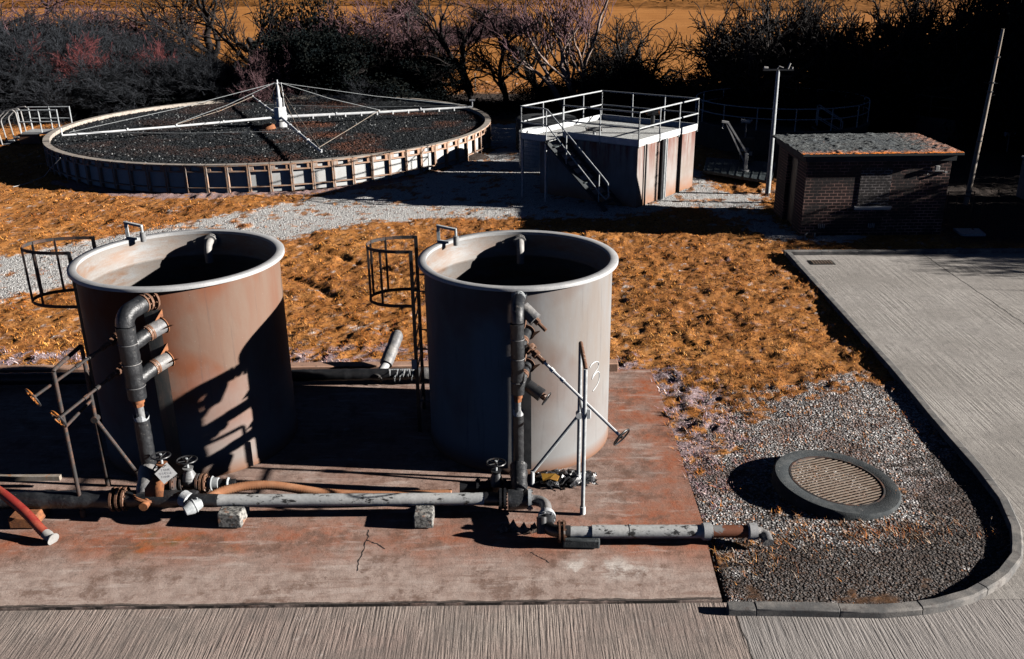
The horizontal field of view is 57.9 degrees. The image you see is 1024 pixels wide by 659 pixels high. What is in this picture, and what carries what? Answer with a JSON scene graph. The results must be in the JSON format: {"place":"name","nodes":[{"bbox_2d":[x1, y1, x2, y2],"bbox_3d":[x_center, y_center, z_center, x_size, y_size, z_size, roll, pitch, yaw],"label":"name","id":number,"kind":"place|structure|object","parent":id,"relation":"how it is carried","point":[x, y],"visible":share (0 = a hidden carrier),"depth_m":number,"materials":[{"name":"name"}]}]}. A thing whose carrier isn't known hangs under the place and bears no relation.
{"place":"outdoors","nodes":[
{"label":"outdoors","id":0,"kind":"place"},
{"bbox_2d":[50,100,478,163],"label":"filter bed floor","id":1,"kind":"structure","parent":0,"point":[260,135],"depth_m":36.79,"materials":[{"name":"gravel"}]},
{"bbox_2d":[50,98,484,163],"bbox_3d":[-9.912,-8.642,39.205,17.567,0.092,17.577,-1,21,0],"label":"filter stone","id":2,"kind":"object","parent":1,"relation":"on","point":[199,151],"visible":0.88,"depth_m":37.40,"materials":[{"name":"gravel"}]},
{"bbox_2d":[60,80,474,152],"bbox_3d":[-9.397,-9.187,38.018,11.983,1.940,11.861,8,23,20],"label":"rotary distributor","id":3,"kind":"object","parent":1,"relation":"on","point":[280,116],"visible":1,"depth_m":38.54,"materials":[{"name":"white paint"}]},
{"bbox_2d":[0,0,977,119],"bbox_3d":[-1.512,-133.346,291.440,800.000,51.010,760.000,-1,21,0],"label":"field","id":4,"kind":"structure","parent":0,"point":[647,11],"depth_m":150.26,"materials":[{"name":"plant"}]},
{"bbox_2d":[0,3,130,52],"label":"bare shrub","id":5,"kind":"object","parent":4,"relation":"on","point":[43,22],"visible":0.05,"depth_m":54.72,"materials":[{"name":"grey plant"}]},
{"bbox_2d":[0,0,209,45],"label":"bare tree","id":6,"kind":"object","parent":4,"relation":"on","point":[47,13],"visible":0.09,"depth_m":58.02,"materials":[{"name":"grey plant"}]},
{"bbox_2d":[2,0,232,43],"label":"bare tree","id":7,"kind":"object","parent":4,"relation":"on","point":[132,25],"visible":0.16,"depth_m":61.15,"materials":[{"name":"grey plant"}]},
{"bbox_2d":[96,0,238,59],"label":"bare tree","id":8,"kind":"object","parent":4,"relation":"on","point":[189,5],"visible":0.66,"depth_m":62.35,"materials":[{"name":"brown plant"}]},
{"bbox_2d":[371,0,442,30],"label":"hawthorn tree","id":9,"kind":"object","parent":4,"relation":"on","point":[395,10],"visible":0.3,"depth_m":109.99,"materials":[{"name":"brown plant"}]},
{"bbox_2d":[0,77,947,130],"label":"undergrowth","id":10,"kind":"object","parent":4,"relation":"on","point":[483,105],"visible":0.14,"depth_m":47.78,"materials":[{"name":"brown plant"}]},
{"bbox_2d":[2,0,958,7],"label":"wood","id":11,"kind":"object","parent":4,"relation":"on","point":[480,0],"visible":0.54,"depth_m":185.63,"materials":[{"name":"brown plant"}]},
{"bbox_2d":[447,0,523,23],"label":"bare tree","id":12,"kind":"object","parent":4,"relation":"on","point":[482,10],"visible":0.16,"depth_m":106.16,"materials":[{"name":"brown plant"}]},
{"bbox_2d":[0,150,1009,603],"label":"gravel","id":13,"kind":"structure","parent":0,"point":[872,434],"depth_m":13.85,"materials":[{"name":"gravel"}]},
{"bbox_2d":[0,78,1023,603],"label":"ground","id":14,"kind":"structure","parent":0,"point":[1000,220],"depth_m":20.98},
{"bbox_2d":[0,106,72,144],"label":"access platform","id":15,"kind":"structure","parent":14,"relation":"on","point":[32,136],"depth_m":40.28,"materials":[{"name":"metal"}]},
{"bbox_2d":[0,27,122,118],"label":"bare shrub","id":16,"kind":"object","parent":14,"relation":"on","point":[8,77],"visible":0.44,"depth_m":46.64,"materials":[{"name":"grey plant"}]},
{"bbox_2d":[3,31,139,113],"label":"red twig shrub","id":17,"kind":"object","parent":14,"relation":"on","point":[104,57],"visible":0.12,"depth_m":48.17,"materials":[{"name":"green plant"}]},
{"bbox_2d":[0,46,143,127],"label":"bare shrub","id":18,"kind":"object","parent":14,"relation":"on","point":[47,98],"visible":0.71,"depth_m":45.92,"materials":[{"name":"grey plant"}]},
{"bbox_2d":[0,9,153,74],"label":"bare shrub","id":19,"kind":"object","parent":14,"relation":"on","point":[56,35],"visible":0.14,"depth_m":50.33,"materials":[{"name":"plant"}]},
{"bbox_2d":[1,2,153,55],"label":"bare shrub","id":20,"kind":"object","parent":14,"relation":"on","point":[64,22],"depth_m":55.00,"materials":[{"name":"grey plant"}]},
{"bbox_2d":[35,48,236,115],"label":"bare shrub","id":21,"kind":"object","parent":14,"relation":"on","point":[119,70],"visible":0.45,"depth_m":47.15,"materials":[{"name":"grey plant"}]},
{"bbox_2d":[40,12,232,71],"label":"bare shrub","id":22,"kind":"object","parent":14,"relation":"on","point":[103,46],"visible":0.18,"depth_m":54.42,"materials":[{"name":"grey plant"}]},
{"bbox_2d":[122,33,189,79],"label":"red twig shrub","id":23,"kind":"object","parent":14,"relation":"on","point":[159,54],"visible":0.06,"depth_m":51.49,"materials":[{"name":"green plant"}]},
{"bbox_2d":[93,20,233,61],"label":"bare shrub","id":24,"kind":"object","parent":14,"relation":"on","point":[167,39],"visible":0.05,"depth_m":56.32,"materials":[{"name":"grey plant"}]},
{"bbox_2d":[94,39,265,108],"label":"bare shrub","id":25,"kind":"object","parent":14,"relation":"on","point":[215,87],"visible":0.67,"depth_m":47.38,"materials":[{"name":"grey plant"}]},
{"bbox_2d":[148,43,260,100],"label":"bare shrub","id":26,"kind":"object","parent":14,"relation":"on","point":[247,63],"visible":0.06,"depth_m":53.24,"materials":[{"name":"brown plant"}]},
{"bbox_2d":[179,0,284,68],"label":"bare tree","id":27,"kind":"object","parent":14,"relation":"on","point":[226,32],"visible":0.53,"depth_m":57.42,"materials":[{"name":"brown plant"}]},
{"bbox_2d":[226,44,304,102],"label":"bare shrub","id":28,"kind":"object","parent":14,"relation":"on","point":[257,79],"visible":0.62,"depth_m":46.55,"materials":[{"name":"brown plant"}]},
{"bbox_2d":[42,95,490,193],"bbox_3d":[-9.914,-8.253,39.360,18.040,1.074,18.040,-1,21,0],"label":"trickling filter","id":29,"kind":"object","parent":14,"relation":"on","point":[283,176],"visible":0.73,"depth_m":31.94,"materials":[{"name":"concrete"}]},
{"bbox_2d":[233,26,338,94],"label":"ivy clad tree","id":30,"kind":"object","parent":14,"relation":"on","point":[272,47],"visible":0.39,"depth_m":48.63,"materials":[{"name":"green plant"}]},
{"bbox_2d":[255,0,362,83],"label":"ivy clad tree","id":31,"kind":"object","parent":14,"relation":"on","point":[313,19],"visible":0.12,"depth_m":52.09,"materials":[{"name":"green plant"}]},
{"bbox_2d":[256,0,371,87],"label":"bare tree","id":32,"kind":"object","parent":14,"relation":"on","point":[344,26],"visible":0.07,"depth_m":51.60,"materials":[{"name":"brown plant"}]},
{"bbox_2d":[278,29,410,95],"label":"bush","id":33,"kind":"object","parent":14,"relation":"on","point":[334,54],"visible":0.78,"depth_m":47.07,"materials":[{"name":"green plant"}]},
{"bbox_2d":[273,75,430,103],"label":"bare shrub","id":34,"kind":"object","parent":14,"relation":"on","point":[314,99],"visible":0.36,"depth_m":46.09,"materials":[{"name":"brown plant"}]},
{"bbox_2d":[0,369,721,610],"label":"concrete pad","id":35,"kind":"object","parent":14,"relation":"on","point":[360,435],"visible":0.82,"depth_m":12.32,"materials":[{"name":"concrete"}]},
{"bbox_2d":[0,486,58,544],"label":"suction hose","id":36,"kind":"object","parent":35,"relation":"on","point":[37,525],"visible":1,"depth_m":12.20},
{"bbox_2d":[8,509,50,528],"bbox_3d":[-6.572,2.514,12.618,0.366,0.165,0.485,-1,21,0],"label":"support block","id":37,"kind":"object","parent":35,"relation":"on","point":[16,520],"depth_m":12.41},
{"bbox_2d":[0,464,199,510],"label":"header pipe","id":38,"kind":"object","parent":37,"relation":"on","point":[148,492],"visible":0.86,"depth_m":12.53,"materials":[{"name":"grey metal"}]},
{"bbox_2d":[150,451,177,489],"bbox_3d":[-4.778,1.966,12.691,0.281,0.595,0.271,-1,21,0],"label":"gate valve","id":39,"kind":"object","parent":38,"relation":"attached to","point":[171,484],"visible":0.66,"depth_m":12.65,"materials":[{"name":"metal"}]},
{"bbox_2d":[177,473,236,493],"bbox_3d":[-4.400,2.159,12.961,1.058,0.280,0.280,-1,21,0],"label":"side branch pipe","id":40,"kind":"object","parent":39,"relation":"attached to","point":[206,483],"visible":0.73,"depth_m":12.89,"materials":[{"name":"metal"}]},
{"bbox_2d":[176,455,199,490],"bbox_3d":[-4.497,2.016,12.883,0.294,0.515,0.293,-1,21,0],"label":"gate valve","id":41,"kind":"object","parent":40,"relation":"attached to","point":[189,477],"visible":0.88,"depth_m":12.82,"materials":[{"name":"grey metal"}]},
{"bbox_2d":[0,474,61,480],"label":"side rail pipe","id":42,"kind":"object","parent":35,"relation":"on","point":[31,477],"visible":1,"depth_m":13.35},
{"bbox_2d":[51,344,137,517],"bbox_3d":[-5.654,1.376,12.677,0.558,2.223,0.929,-1,21,0],"label":"pipe stand","id":43,"kind":"object","parent":35,"relation":"on","point":[95,419],"visible":0.93,"depth_m":12.68,"materials":[{"name":"metal"}]},
{"bbox_2d":[25,331,116,406],"bbox_3d":[-5.736,0.500,12.177,0.293,0.692,1.331,16,27,36],"label":"valve spindle","id":44,"kind":"object","parent":43,"relation":"attached to","point":[111,341],"visible":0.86,"depth_m":12.14,"materials":[{"name":"metal"}]},
{"bbox_2d":[50,361,121,427],"bbox_3d":[-5.624,0.853,12.355,0.293,0.602,1.126,13,25,30],"label":"valve spindle","id":45,"kind":"object","parent":43,"relation":"attached to","point":[115,373],"visible":0.89,"depth_m":12.27,"materials":[{"name":"metal"}]},
{"bbox_2d":[20,221,297,476],"bbox_3d":[-5.488,0.169,14.311,4.132,3.275,3.074,-1,21,0],"label":"storage tank","id":46,"kind":"object","parent":35,"relation":"on","point":[219,400],"visible":0.93,"depth_m":13.49,"materials":[{"name":"metal"}]},
{"bbox_2d":[115,292,177,465],"bbox_3d":[-4.977,0.728,12.702,0.405,2.525,0.745,16,27,36],"label":"riser pipe","id":47,"kind":"object","parent":46,"relation":"attached to","point":[131,341],"visible":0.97,"depth_m":12.39,"materials":[{"name":"grey metal"}]},
{"bbox_2d":[0,367,428,384],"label":"header pipe","id":48,"kind":"object","parent":35,"relation":"on","point":[301,375],"visible":0.41,"depth_m":16.55,"materials":[{"name":"metal"}]},
{"bbox_2d":[217,506,249,527],"bbox_3d":[-3.772,2.488,12.535,0.334,0.215,0.411,-1,21,0],"label":"support block","id":49,"kind":"object","parent":35,"relation":"on","point":[231,516],"depth_m":12.37,"materials":[{"name":"concrete"}]},
{"bbox_2d":[191,488,507,509],"bbox_3d":[-2.194,2.326,12.553,4.266,0.300,0.300,-1,21,0],"label":"transfer pipe","id":50,"kind":"object","parent":49,"relation":"on","point":[499,499],"visible":0.99,"depth_m":12.47,"materials":[{"name":"metal"}]},
{"bbox_2d":[0,359,617,372],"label":"pad upstand","id":51,"kind":"object","parent":35,"relation":"on","point":[613,365],"visible":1,"depth_m":17.07,"materials":[{"name":"concrete"}]},
{"bbox_2d":[182,480,451,514],"bbox_3d":[-2.650,2.240,12.748,3.624,0.318,0.443,-3,22,-7],"label":"suction hose","id":52,"kind":"object","parent":35,"relation":"on","point":[191,506],"visible":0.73,"depth_m":12.71,"materials":[{"name":"rubber"}]},
{"bbox_2d":[373,330,402,382],"bbox_3d":[-2.261,0.489,16.921,0.265,0.708,1.048,7,23,19],"label":"vent pipe","id":53,"kind":"object","parent":35,"relation":"on","point":[391,349],"visible":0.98,"depth_m":16.89,"materials":[{"name":"grey metal"}]},
{"bbox_2d":[413,505,434,527],"bbox_3d":[-1.182,2.481,12.506,0.263,0.195,0.452,-1,21,0],"label":"support block","id":54,"kind":"object","parent":35,"relation":"on","point":[423,516],"depth_m":12.32,"materials":[{"name":"concrete"}]},
{"bbox_2d":[366,224,618,473],"bbox_3d":[-0.070,0.063,14.534,3.492,3.195,3.004,20,29,41],"label":"storage tank","id":55,"kind":"object","parent":35,"relation":"on","point":[474,281],"visible":0.94,"depth_m":13.53,"materials":[{"name":"metal"}]},
{"bbox_2d":[510,291,539,461],"bbox_3d":[0.128,0.693,12.726,0.395,2.467,0.683,4,22,13],"label":"riser pipe","id":56,"kind":"object","parent":55,"relation":"attached to","point":[521,336],"visible":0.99,"depth_m":12.42,"materials":[{"name":"grey metal"}]},
{"bbox_2d":[524,303,546,331],"bbox_3d":[0.284,-0.167,12.296,0.422,0.353,0.193,12,25,29],"label":"stub valve","id":57,"kind":"object","parent":56,"relation":"attached to","point":[532,315],"visible":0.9,"depth_m":12.24,"materials":[{"name":"grey metal"}]},
{"bbox_2d":[524,380,550,404],"bbox_3d":[0.348,0.868,12.673,0.378,0.325,0.218,8,23,21],"label":"stub valve","id":58,"kind":"object","parent":56,"relation":"attached to","point":[535,390],"visible":0.99,"depth_m":12.61,"materials":[{"name":"metal"}]},
{"bbox_2d":[525,343,629,445],"bbox_3d":[0.811,0.851,12.167,1.662,1.042,0.293,16,27,36],"label":"valve spindle","id":59,"kind":"object","parent":56,"relation":"attached to","point":[530,348],"visible":1,"depth_m":12.21,"materials":[{"name":"metal"}]},
{"bbox_2d":[495,519,536,534],"bbox_3d":[0.160,2.614,12.264,0.760,0.089,0.253,-1,21,0],"label":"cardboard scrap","id":60,"kind":"object","parent":35,"relation":"on","point":[513,526],"visible":0.76,"depth_m":12.24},
{"bbox_2d":[530,341,590,514],"bbox_3d":[0.650,1.332,12.634,0.790,2.203,0.949,-1,21,0],"label":"pipe stand","id":61,"kind":"object","parent":35,"relation":"on","point":[583,412],"visible":0.91,"depth_m":12.59,"materials":[{"name":"metal"}]},
{"bbox_2d":[534,469,597,489],"bbox_3d":[0.746,2.136,13.417,1.004,0.121,0.627,-1,21,0],"label":"valve","id":62,"kind":"object","parent":35,"relation":"on","point":[567,477],"visible":0.83,"depth_m":13.37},
{"bbox_2d":[562,537,599,548],"bbox_3d":[0.891,2.711,11.955,0.480,0.125,0.240,0,21,3],"label":"support block","id":63,"kind":"object","parent":35,"relation":"on","point":[580,542],"depth_m":11.84,"materials":[{"name":"concrete"}]},
{"bbox_2d":[508,461,773,545],"bbox_3d":[1.505,2.436,11.987,3.627,0.566,1.138,7,23,19],"label":"outlet pipe","id":64,"kind":"object","parent":63,"relation":"on","point":[520,496],"visible":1,"depth_m":11.87,"materials":[{"name":"metal"}]},
{"bbox_2d":[460,478,510,492],"bbox_3d":[-0.340,2.196,12.886,0.770,0.260,0.260,-1,21,0],"label":"valve branch","id":65,"kind":"object","parent":64,"relation":"attached to","point":[477,485],"visible":0.62,"depth_m":12.81,"materials":[{"name":"metal"}]},
{"bbox_2d":[486,458,506,491],"bbox_3d":[-0.217,2.060,12.812,0.283,0.555,0.282,-1,21,0],"label":"gate valve","id":66,"kind":"object","parent":65,"relation":"attached to","point":[496,481],"visible":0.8,"depth_m":12.75,"materials":[{"name":"metal"}]},
{"bbox_2d":[0,339,766,555],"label":"dead leaf litter","id":67,"kind":"object","parent":14,"relation":"on","point":[673,413],"visible":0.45,"depth_m":15.33,"materials":[{"name":"brown plant"}]},
{"bbox_2d":[324,55,456,102],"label":"bush","id":68,"kind":"object","parent":14,"relation":"on","point":[379,78],"visible":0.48,"depth_m":47.33,"materials":[{"name":"green plant"}]},
{"bbox_2d":[312,0,494,82],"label":"bare tree","id":69,"kind":"object","parent":14,"relation":"on","point":[374,25],"visible":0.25,"depth_m":51.46,"materials":[{"name":"grey plant"}]},
{"bbox_2d":[349,0,457,65],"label":"bare tree","id":70,"kind":"object","parent":14,"relation":"on","point":[400,12],"visible":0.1,"depth_m":52.61,"materials":[{"name":"brown plant"}]},
{"bbox_2d":[382,17,467,74],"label":"bare tree","id":71,"kind":"object","parent":14,"relation":"on","point":[414,47],"visible":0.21,"depth_m":49.29,"materials":[{"name":"brown plant"}]},
{"bbox_2d":[392,53,479,102],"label":"bush","id":72,"kind":"object","parent":14,"relation":"on","point":[429,75],"visible":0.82,"depth_m":47.81,"materials":[{"name":"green plant"}]},
{"bbox_2d":[406,0,508,107],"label":"bare tree","id":73,"kind":"object","parent":14,"relation":"on","point":[441,38],"visible":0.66,"depth_m":48.30,"materials":[{"name":"brown plant"}]},
{"bbox_2d":[0,116,951,598],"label":"grass","id":74,"kind":"structure","parent":14,"relation":"on","point":[758,292],"depth_m":20.70,"materials":[{"name":"plant"}]},
{"bbox_2d":[417,0,553,103],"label":"bare tree","id":75,"kind":"object","parent":14,"relation":"on","point":[500,82],"visible":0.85,"depth_m":48.05,"materials":[{"name":"brown plant"}]},
{"bbox_2d":[449,0,615,110],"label":"ash tree","id":76,"kind":"object","parent":14,"relation":"on","point":[560,31],"visible":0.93,"depth_m":47.80,"materials":[{"name":"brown plant"}]},
{"bbox_2d":[473,0,591,103],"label":"bare tree","id":77,"kind":"object","parent":14,"relation":"on","point":[532,74],"visible":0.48,"depth_m":49.48,"materials":[{"name":"brown plant"}]},
{"bbox_2d":[519,126,545,171],"bbox_3d":[1.274,-6.742,34.524,2.036,1.350,2.036,-1,21,0],"label":"kiosk","id":78,"kind":"object","parent":14,"relation":"on","point":[531,155],"visible":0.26,"depth_m":33.86,"materials":[{"name":"metal"}]},
{"bbox_2d":[516,113,576,149],"bbox_3d":[1.408,-8.142,38.165,2.500,1.300,2.500,-1,21,0],"label":"round chamber","id":79,"kind":"object","parent":14,"relation":"on","point":[551,120],"visible":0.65,"depth_m":37.59,"materials":[{"name":"concrete"}]},
{"bbox_2d":[507,77,589,111],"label":"ivy clad tree","id":80,"kind":"object","parent":14,"relation":"on","point":[544,92],"visible":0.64,"depth_m":48.48,"materials":[{"name":"green plant"}]},
{"bbox_2d":[520,90,699,211],"bbox_3d":[3.219,-5.881,30.222,3.858,3.044,4.804,15,27,35],"label":"settling tank","id":81,"kind":"object","parent":14,"relation":"on","point":[632,162],"visible":0.94,"depth_m":29.34,"materials":[{"name":"grey concrete"}]},
{"bbox_2d":[558,11,677,107],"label":"hawthorn tree","id":82,"kind":"object","parent":14,"relation":"on","point":[595,59],"visible":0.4,"depth_m":48.20,"materials":[{"name":"brown plant"}]},
{"bbox_2d":[571,57,706,120],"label":"bush","id":83,"kind":"object","parent":14,"relation":"on","point":[640,81],"visible":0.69,"depth_m":44.83,"materials":[{"name":"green plant"}]},
{"bbox_2d":[604,0,695,86],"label":"bare tree","id":84,"kind":"object","parent":14,"relation":"on","point":[638,50],"visible":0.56,"depth_m":46.43,"materials":[{"name":"brown plant"}]},
{"bbox_2d":[637,16,788,121],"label":"hawthorn tree","id":85,"kind":"object","parent":14,"relation":"on","point":[706,72],"visible":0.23,"depth_m":43.52,"materials":[{"name":"brown plant"}]},
{"bbox_2d":[703,157,775,182],"bbox_3d":[8.024,-5.704,33.035,2.556,0.122,3.670,6,22,17],"label":"chamber cover","id":86,"kind":"object","parent":14,"relation":"on","point":[732,168],"visible":0.84,"depth_m":32.92,"materials":[{"name":"metal"}]},
{"bbox_2d":[722,120,748,171],"bbox_3d":[7.793,-6.399,32.271,1.080,1.777,0.270,-1,21,0],"label":"davit crane","id":87,"kind":"object","parent":86,"relation":"on","point":[745,161],"visible":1,"depth_m":32.26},
{"bbox_2d":[739,137,754,161],"bbox_3d":[8.647,-6.497,34.030,0.500,1.100,0.180,-1,21,0],"label":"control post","id":88,"kind":"object","parent":14,"relation":"on","point":[748,143],"visible":0.76,"depth_m":33.91,"materials":[{"name":"metal"}]},
{"bbox_2d":[659,0,856,122],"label":"hawthorn tree","id":89,"kind":"object","parent":14,"relation":"on","point":[742,53],"visible":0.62,"depth_m":41.27,"materials":[{"name":"black plant"}]},
{"bbox_2d":[699,0,850,83],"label":"hawthorn tree","id":90,"kind":"object","parent":14,"relation":"on","point":[784,21],"visible":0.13,"depth_m":43.44,"materials":[{"name":"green plant"}]},
{"bbox_2d":[763,63,793,193],"bbox_3d":[8.328,-6.373,29.555,0.950,4.140,0.169,-1,21,0],"label":"utility pole","id":91,"kind":"object","parent":14,"relation":"on","point":[770,160],"visible":1,"depth_m":29.46,"materials":[{"name":"metal"}]},
{"bbox_2d":[693,87,870,155],"bbox_3d":[11.301,-8.833,39.119,7.200,1.958,7.200,-1,21,0],"label":"clarifier tank","id":92,"kind":"object","parent":14,"relation":"on","point":[711,133],"visible":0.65,"depth_m":37.48,"materials":[{"name":"concrete"}]},
{"bbox_2d":[771,450,901,520],"bbox_3d":[4.632,2.303,13.293,1.783,0.483,1.768,-1,21,0],"label":"manhole","id":93,"kind":"object","parent":14,"relation":"on","point":[788,488],"visible":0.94,"depth_m":13.08,"materials":[{"name":"concrete"}]},
{"bbox_2d":[666,381,1010,587],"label":"weeds","id":94,"kind":"object","parent":14,"relation":"on","point":[865,531],"visible":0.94,"depth_m":12.27,"materials":[{"name":"brown plant"}]},
{"bbox_2d":[773,0,914,97],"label":"hawthorn tree","id":95,"kind":"object","parent":14,"relation":"on","point":[864,37],"visible":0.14,"depth_m":41.95,"materials":[{"name":"black plant"}]},
{"bbox_2d":[785,0,928,110],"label":"hawthorn tree","id":96,"kind":"object","parent":14,"relation":"on","point":[831,56],"visible":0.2,"depth_m":41.32,"materials":[{"name":"black plant"}]},
{"bbox_2d":[772,132,964,235],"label":"brick shed","id":97,"kind":"structure","parent":14,"relation":"on","point":[891,183],"depth_m":25.25,"materials":[{"name":"brick"}]},
{"bbox_2d":[786,156,797,223],"bbox_3d":[8.076,-3.967,26.432,0.050,1.940,0.950,-1,21,0],"label":"door","id":98,"kind":"structure","parent":97,"relation":"in","point":[794,164],"depth_m":26.62,"materials":[{"name":"paint"}]},
{"bbox_2d":[857,168,892,204],"bbox_3d":[9.837,-3.872,25.069,0.840,1.020,0.020,-1,21,0],"label":"blocked window","id":99,"kind":"structure","parent":97,"relation":"in","point":[875,183],"depth_m":25.06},
{"bbox_2d":[726,251,1022,618],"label":"kerb","id":100,"kind":"structure","parent":14,"relation":"on","point":[1002,575],"depth_m":11.12,"materials":[{"name":"concrete"}]},
{"bbox_2d":[795,0,980,132],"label":"hawthorn tree","id":101,"kind":"object","parent":14,"relation":"on","point":[902,32],"visible":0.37,"depth_m":40.66,"materials":[{"name":"black plant"}]},
{"bbox_2d":[808,0,976,132],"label":"hawthorn tree","id":102,"kind":"object","parent":14,"relation":"on","point":[926,88],"visible":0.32,"depth_m":40.44,"materials":[{"name":"black plant"}]},
{"bbox_2d":[794,253,1023,599],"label":"yard","id":103,"kind":"structure","parent":14,"relation":"on","point":[944,333],"depth_m":18.76,"materials":[{"name":"concrete"}]},
{"bbox_2d":[783,248,1023,254],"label":"kerb","id":104,"kind":"structure","parent":103,"relation":"on","point":[917,251],"depth_m":23.84,"materials":[{"name":"concrete"}]},
{"bbox_2d":[860,0,986,118],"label":"hawthorn tree","id":105,"kind":"object","parent":14,"relation":"on","point":[930,33],"visible":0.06,"depth_m":41.21,"materials":[{"name":"black plant"}]},
{"bbox_2d":[963,29,1003,205],"bbox_3d":[14.123,-6.267,27.679,0.425,5.194,0.168,-1,21,0],"label":"leaning pole","id":106,"kind":"object","parent":14,"relation":"on","point":[979,140],"visible":1,"depth_m":27.71,"materials":[{"name":"grey metal"}]},
{"bbox_2d":[0,599,1023,658],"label":"road","id":107,"kind":"structure","parent":0,"point":[986,629],"depth_m":10.44,"materials":[{"name":"concrete"}]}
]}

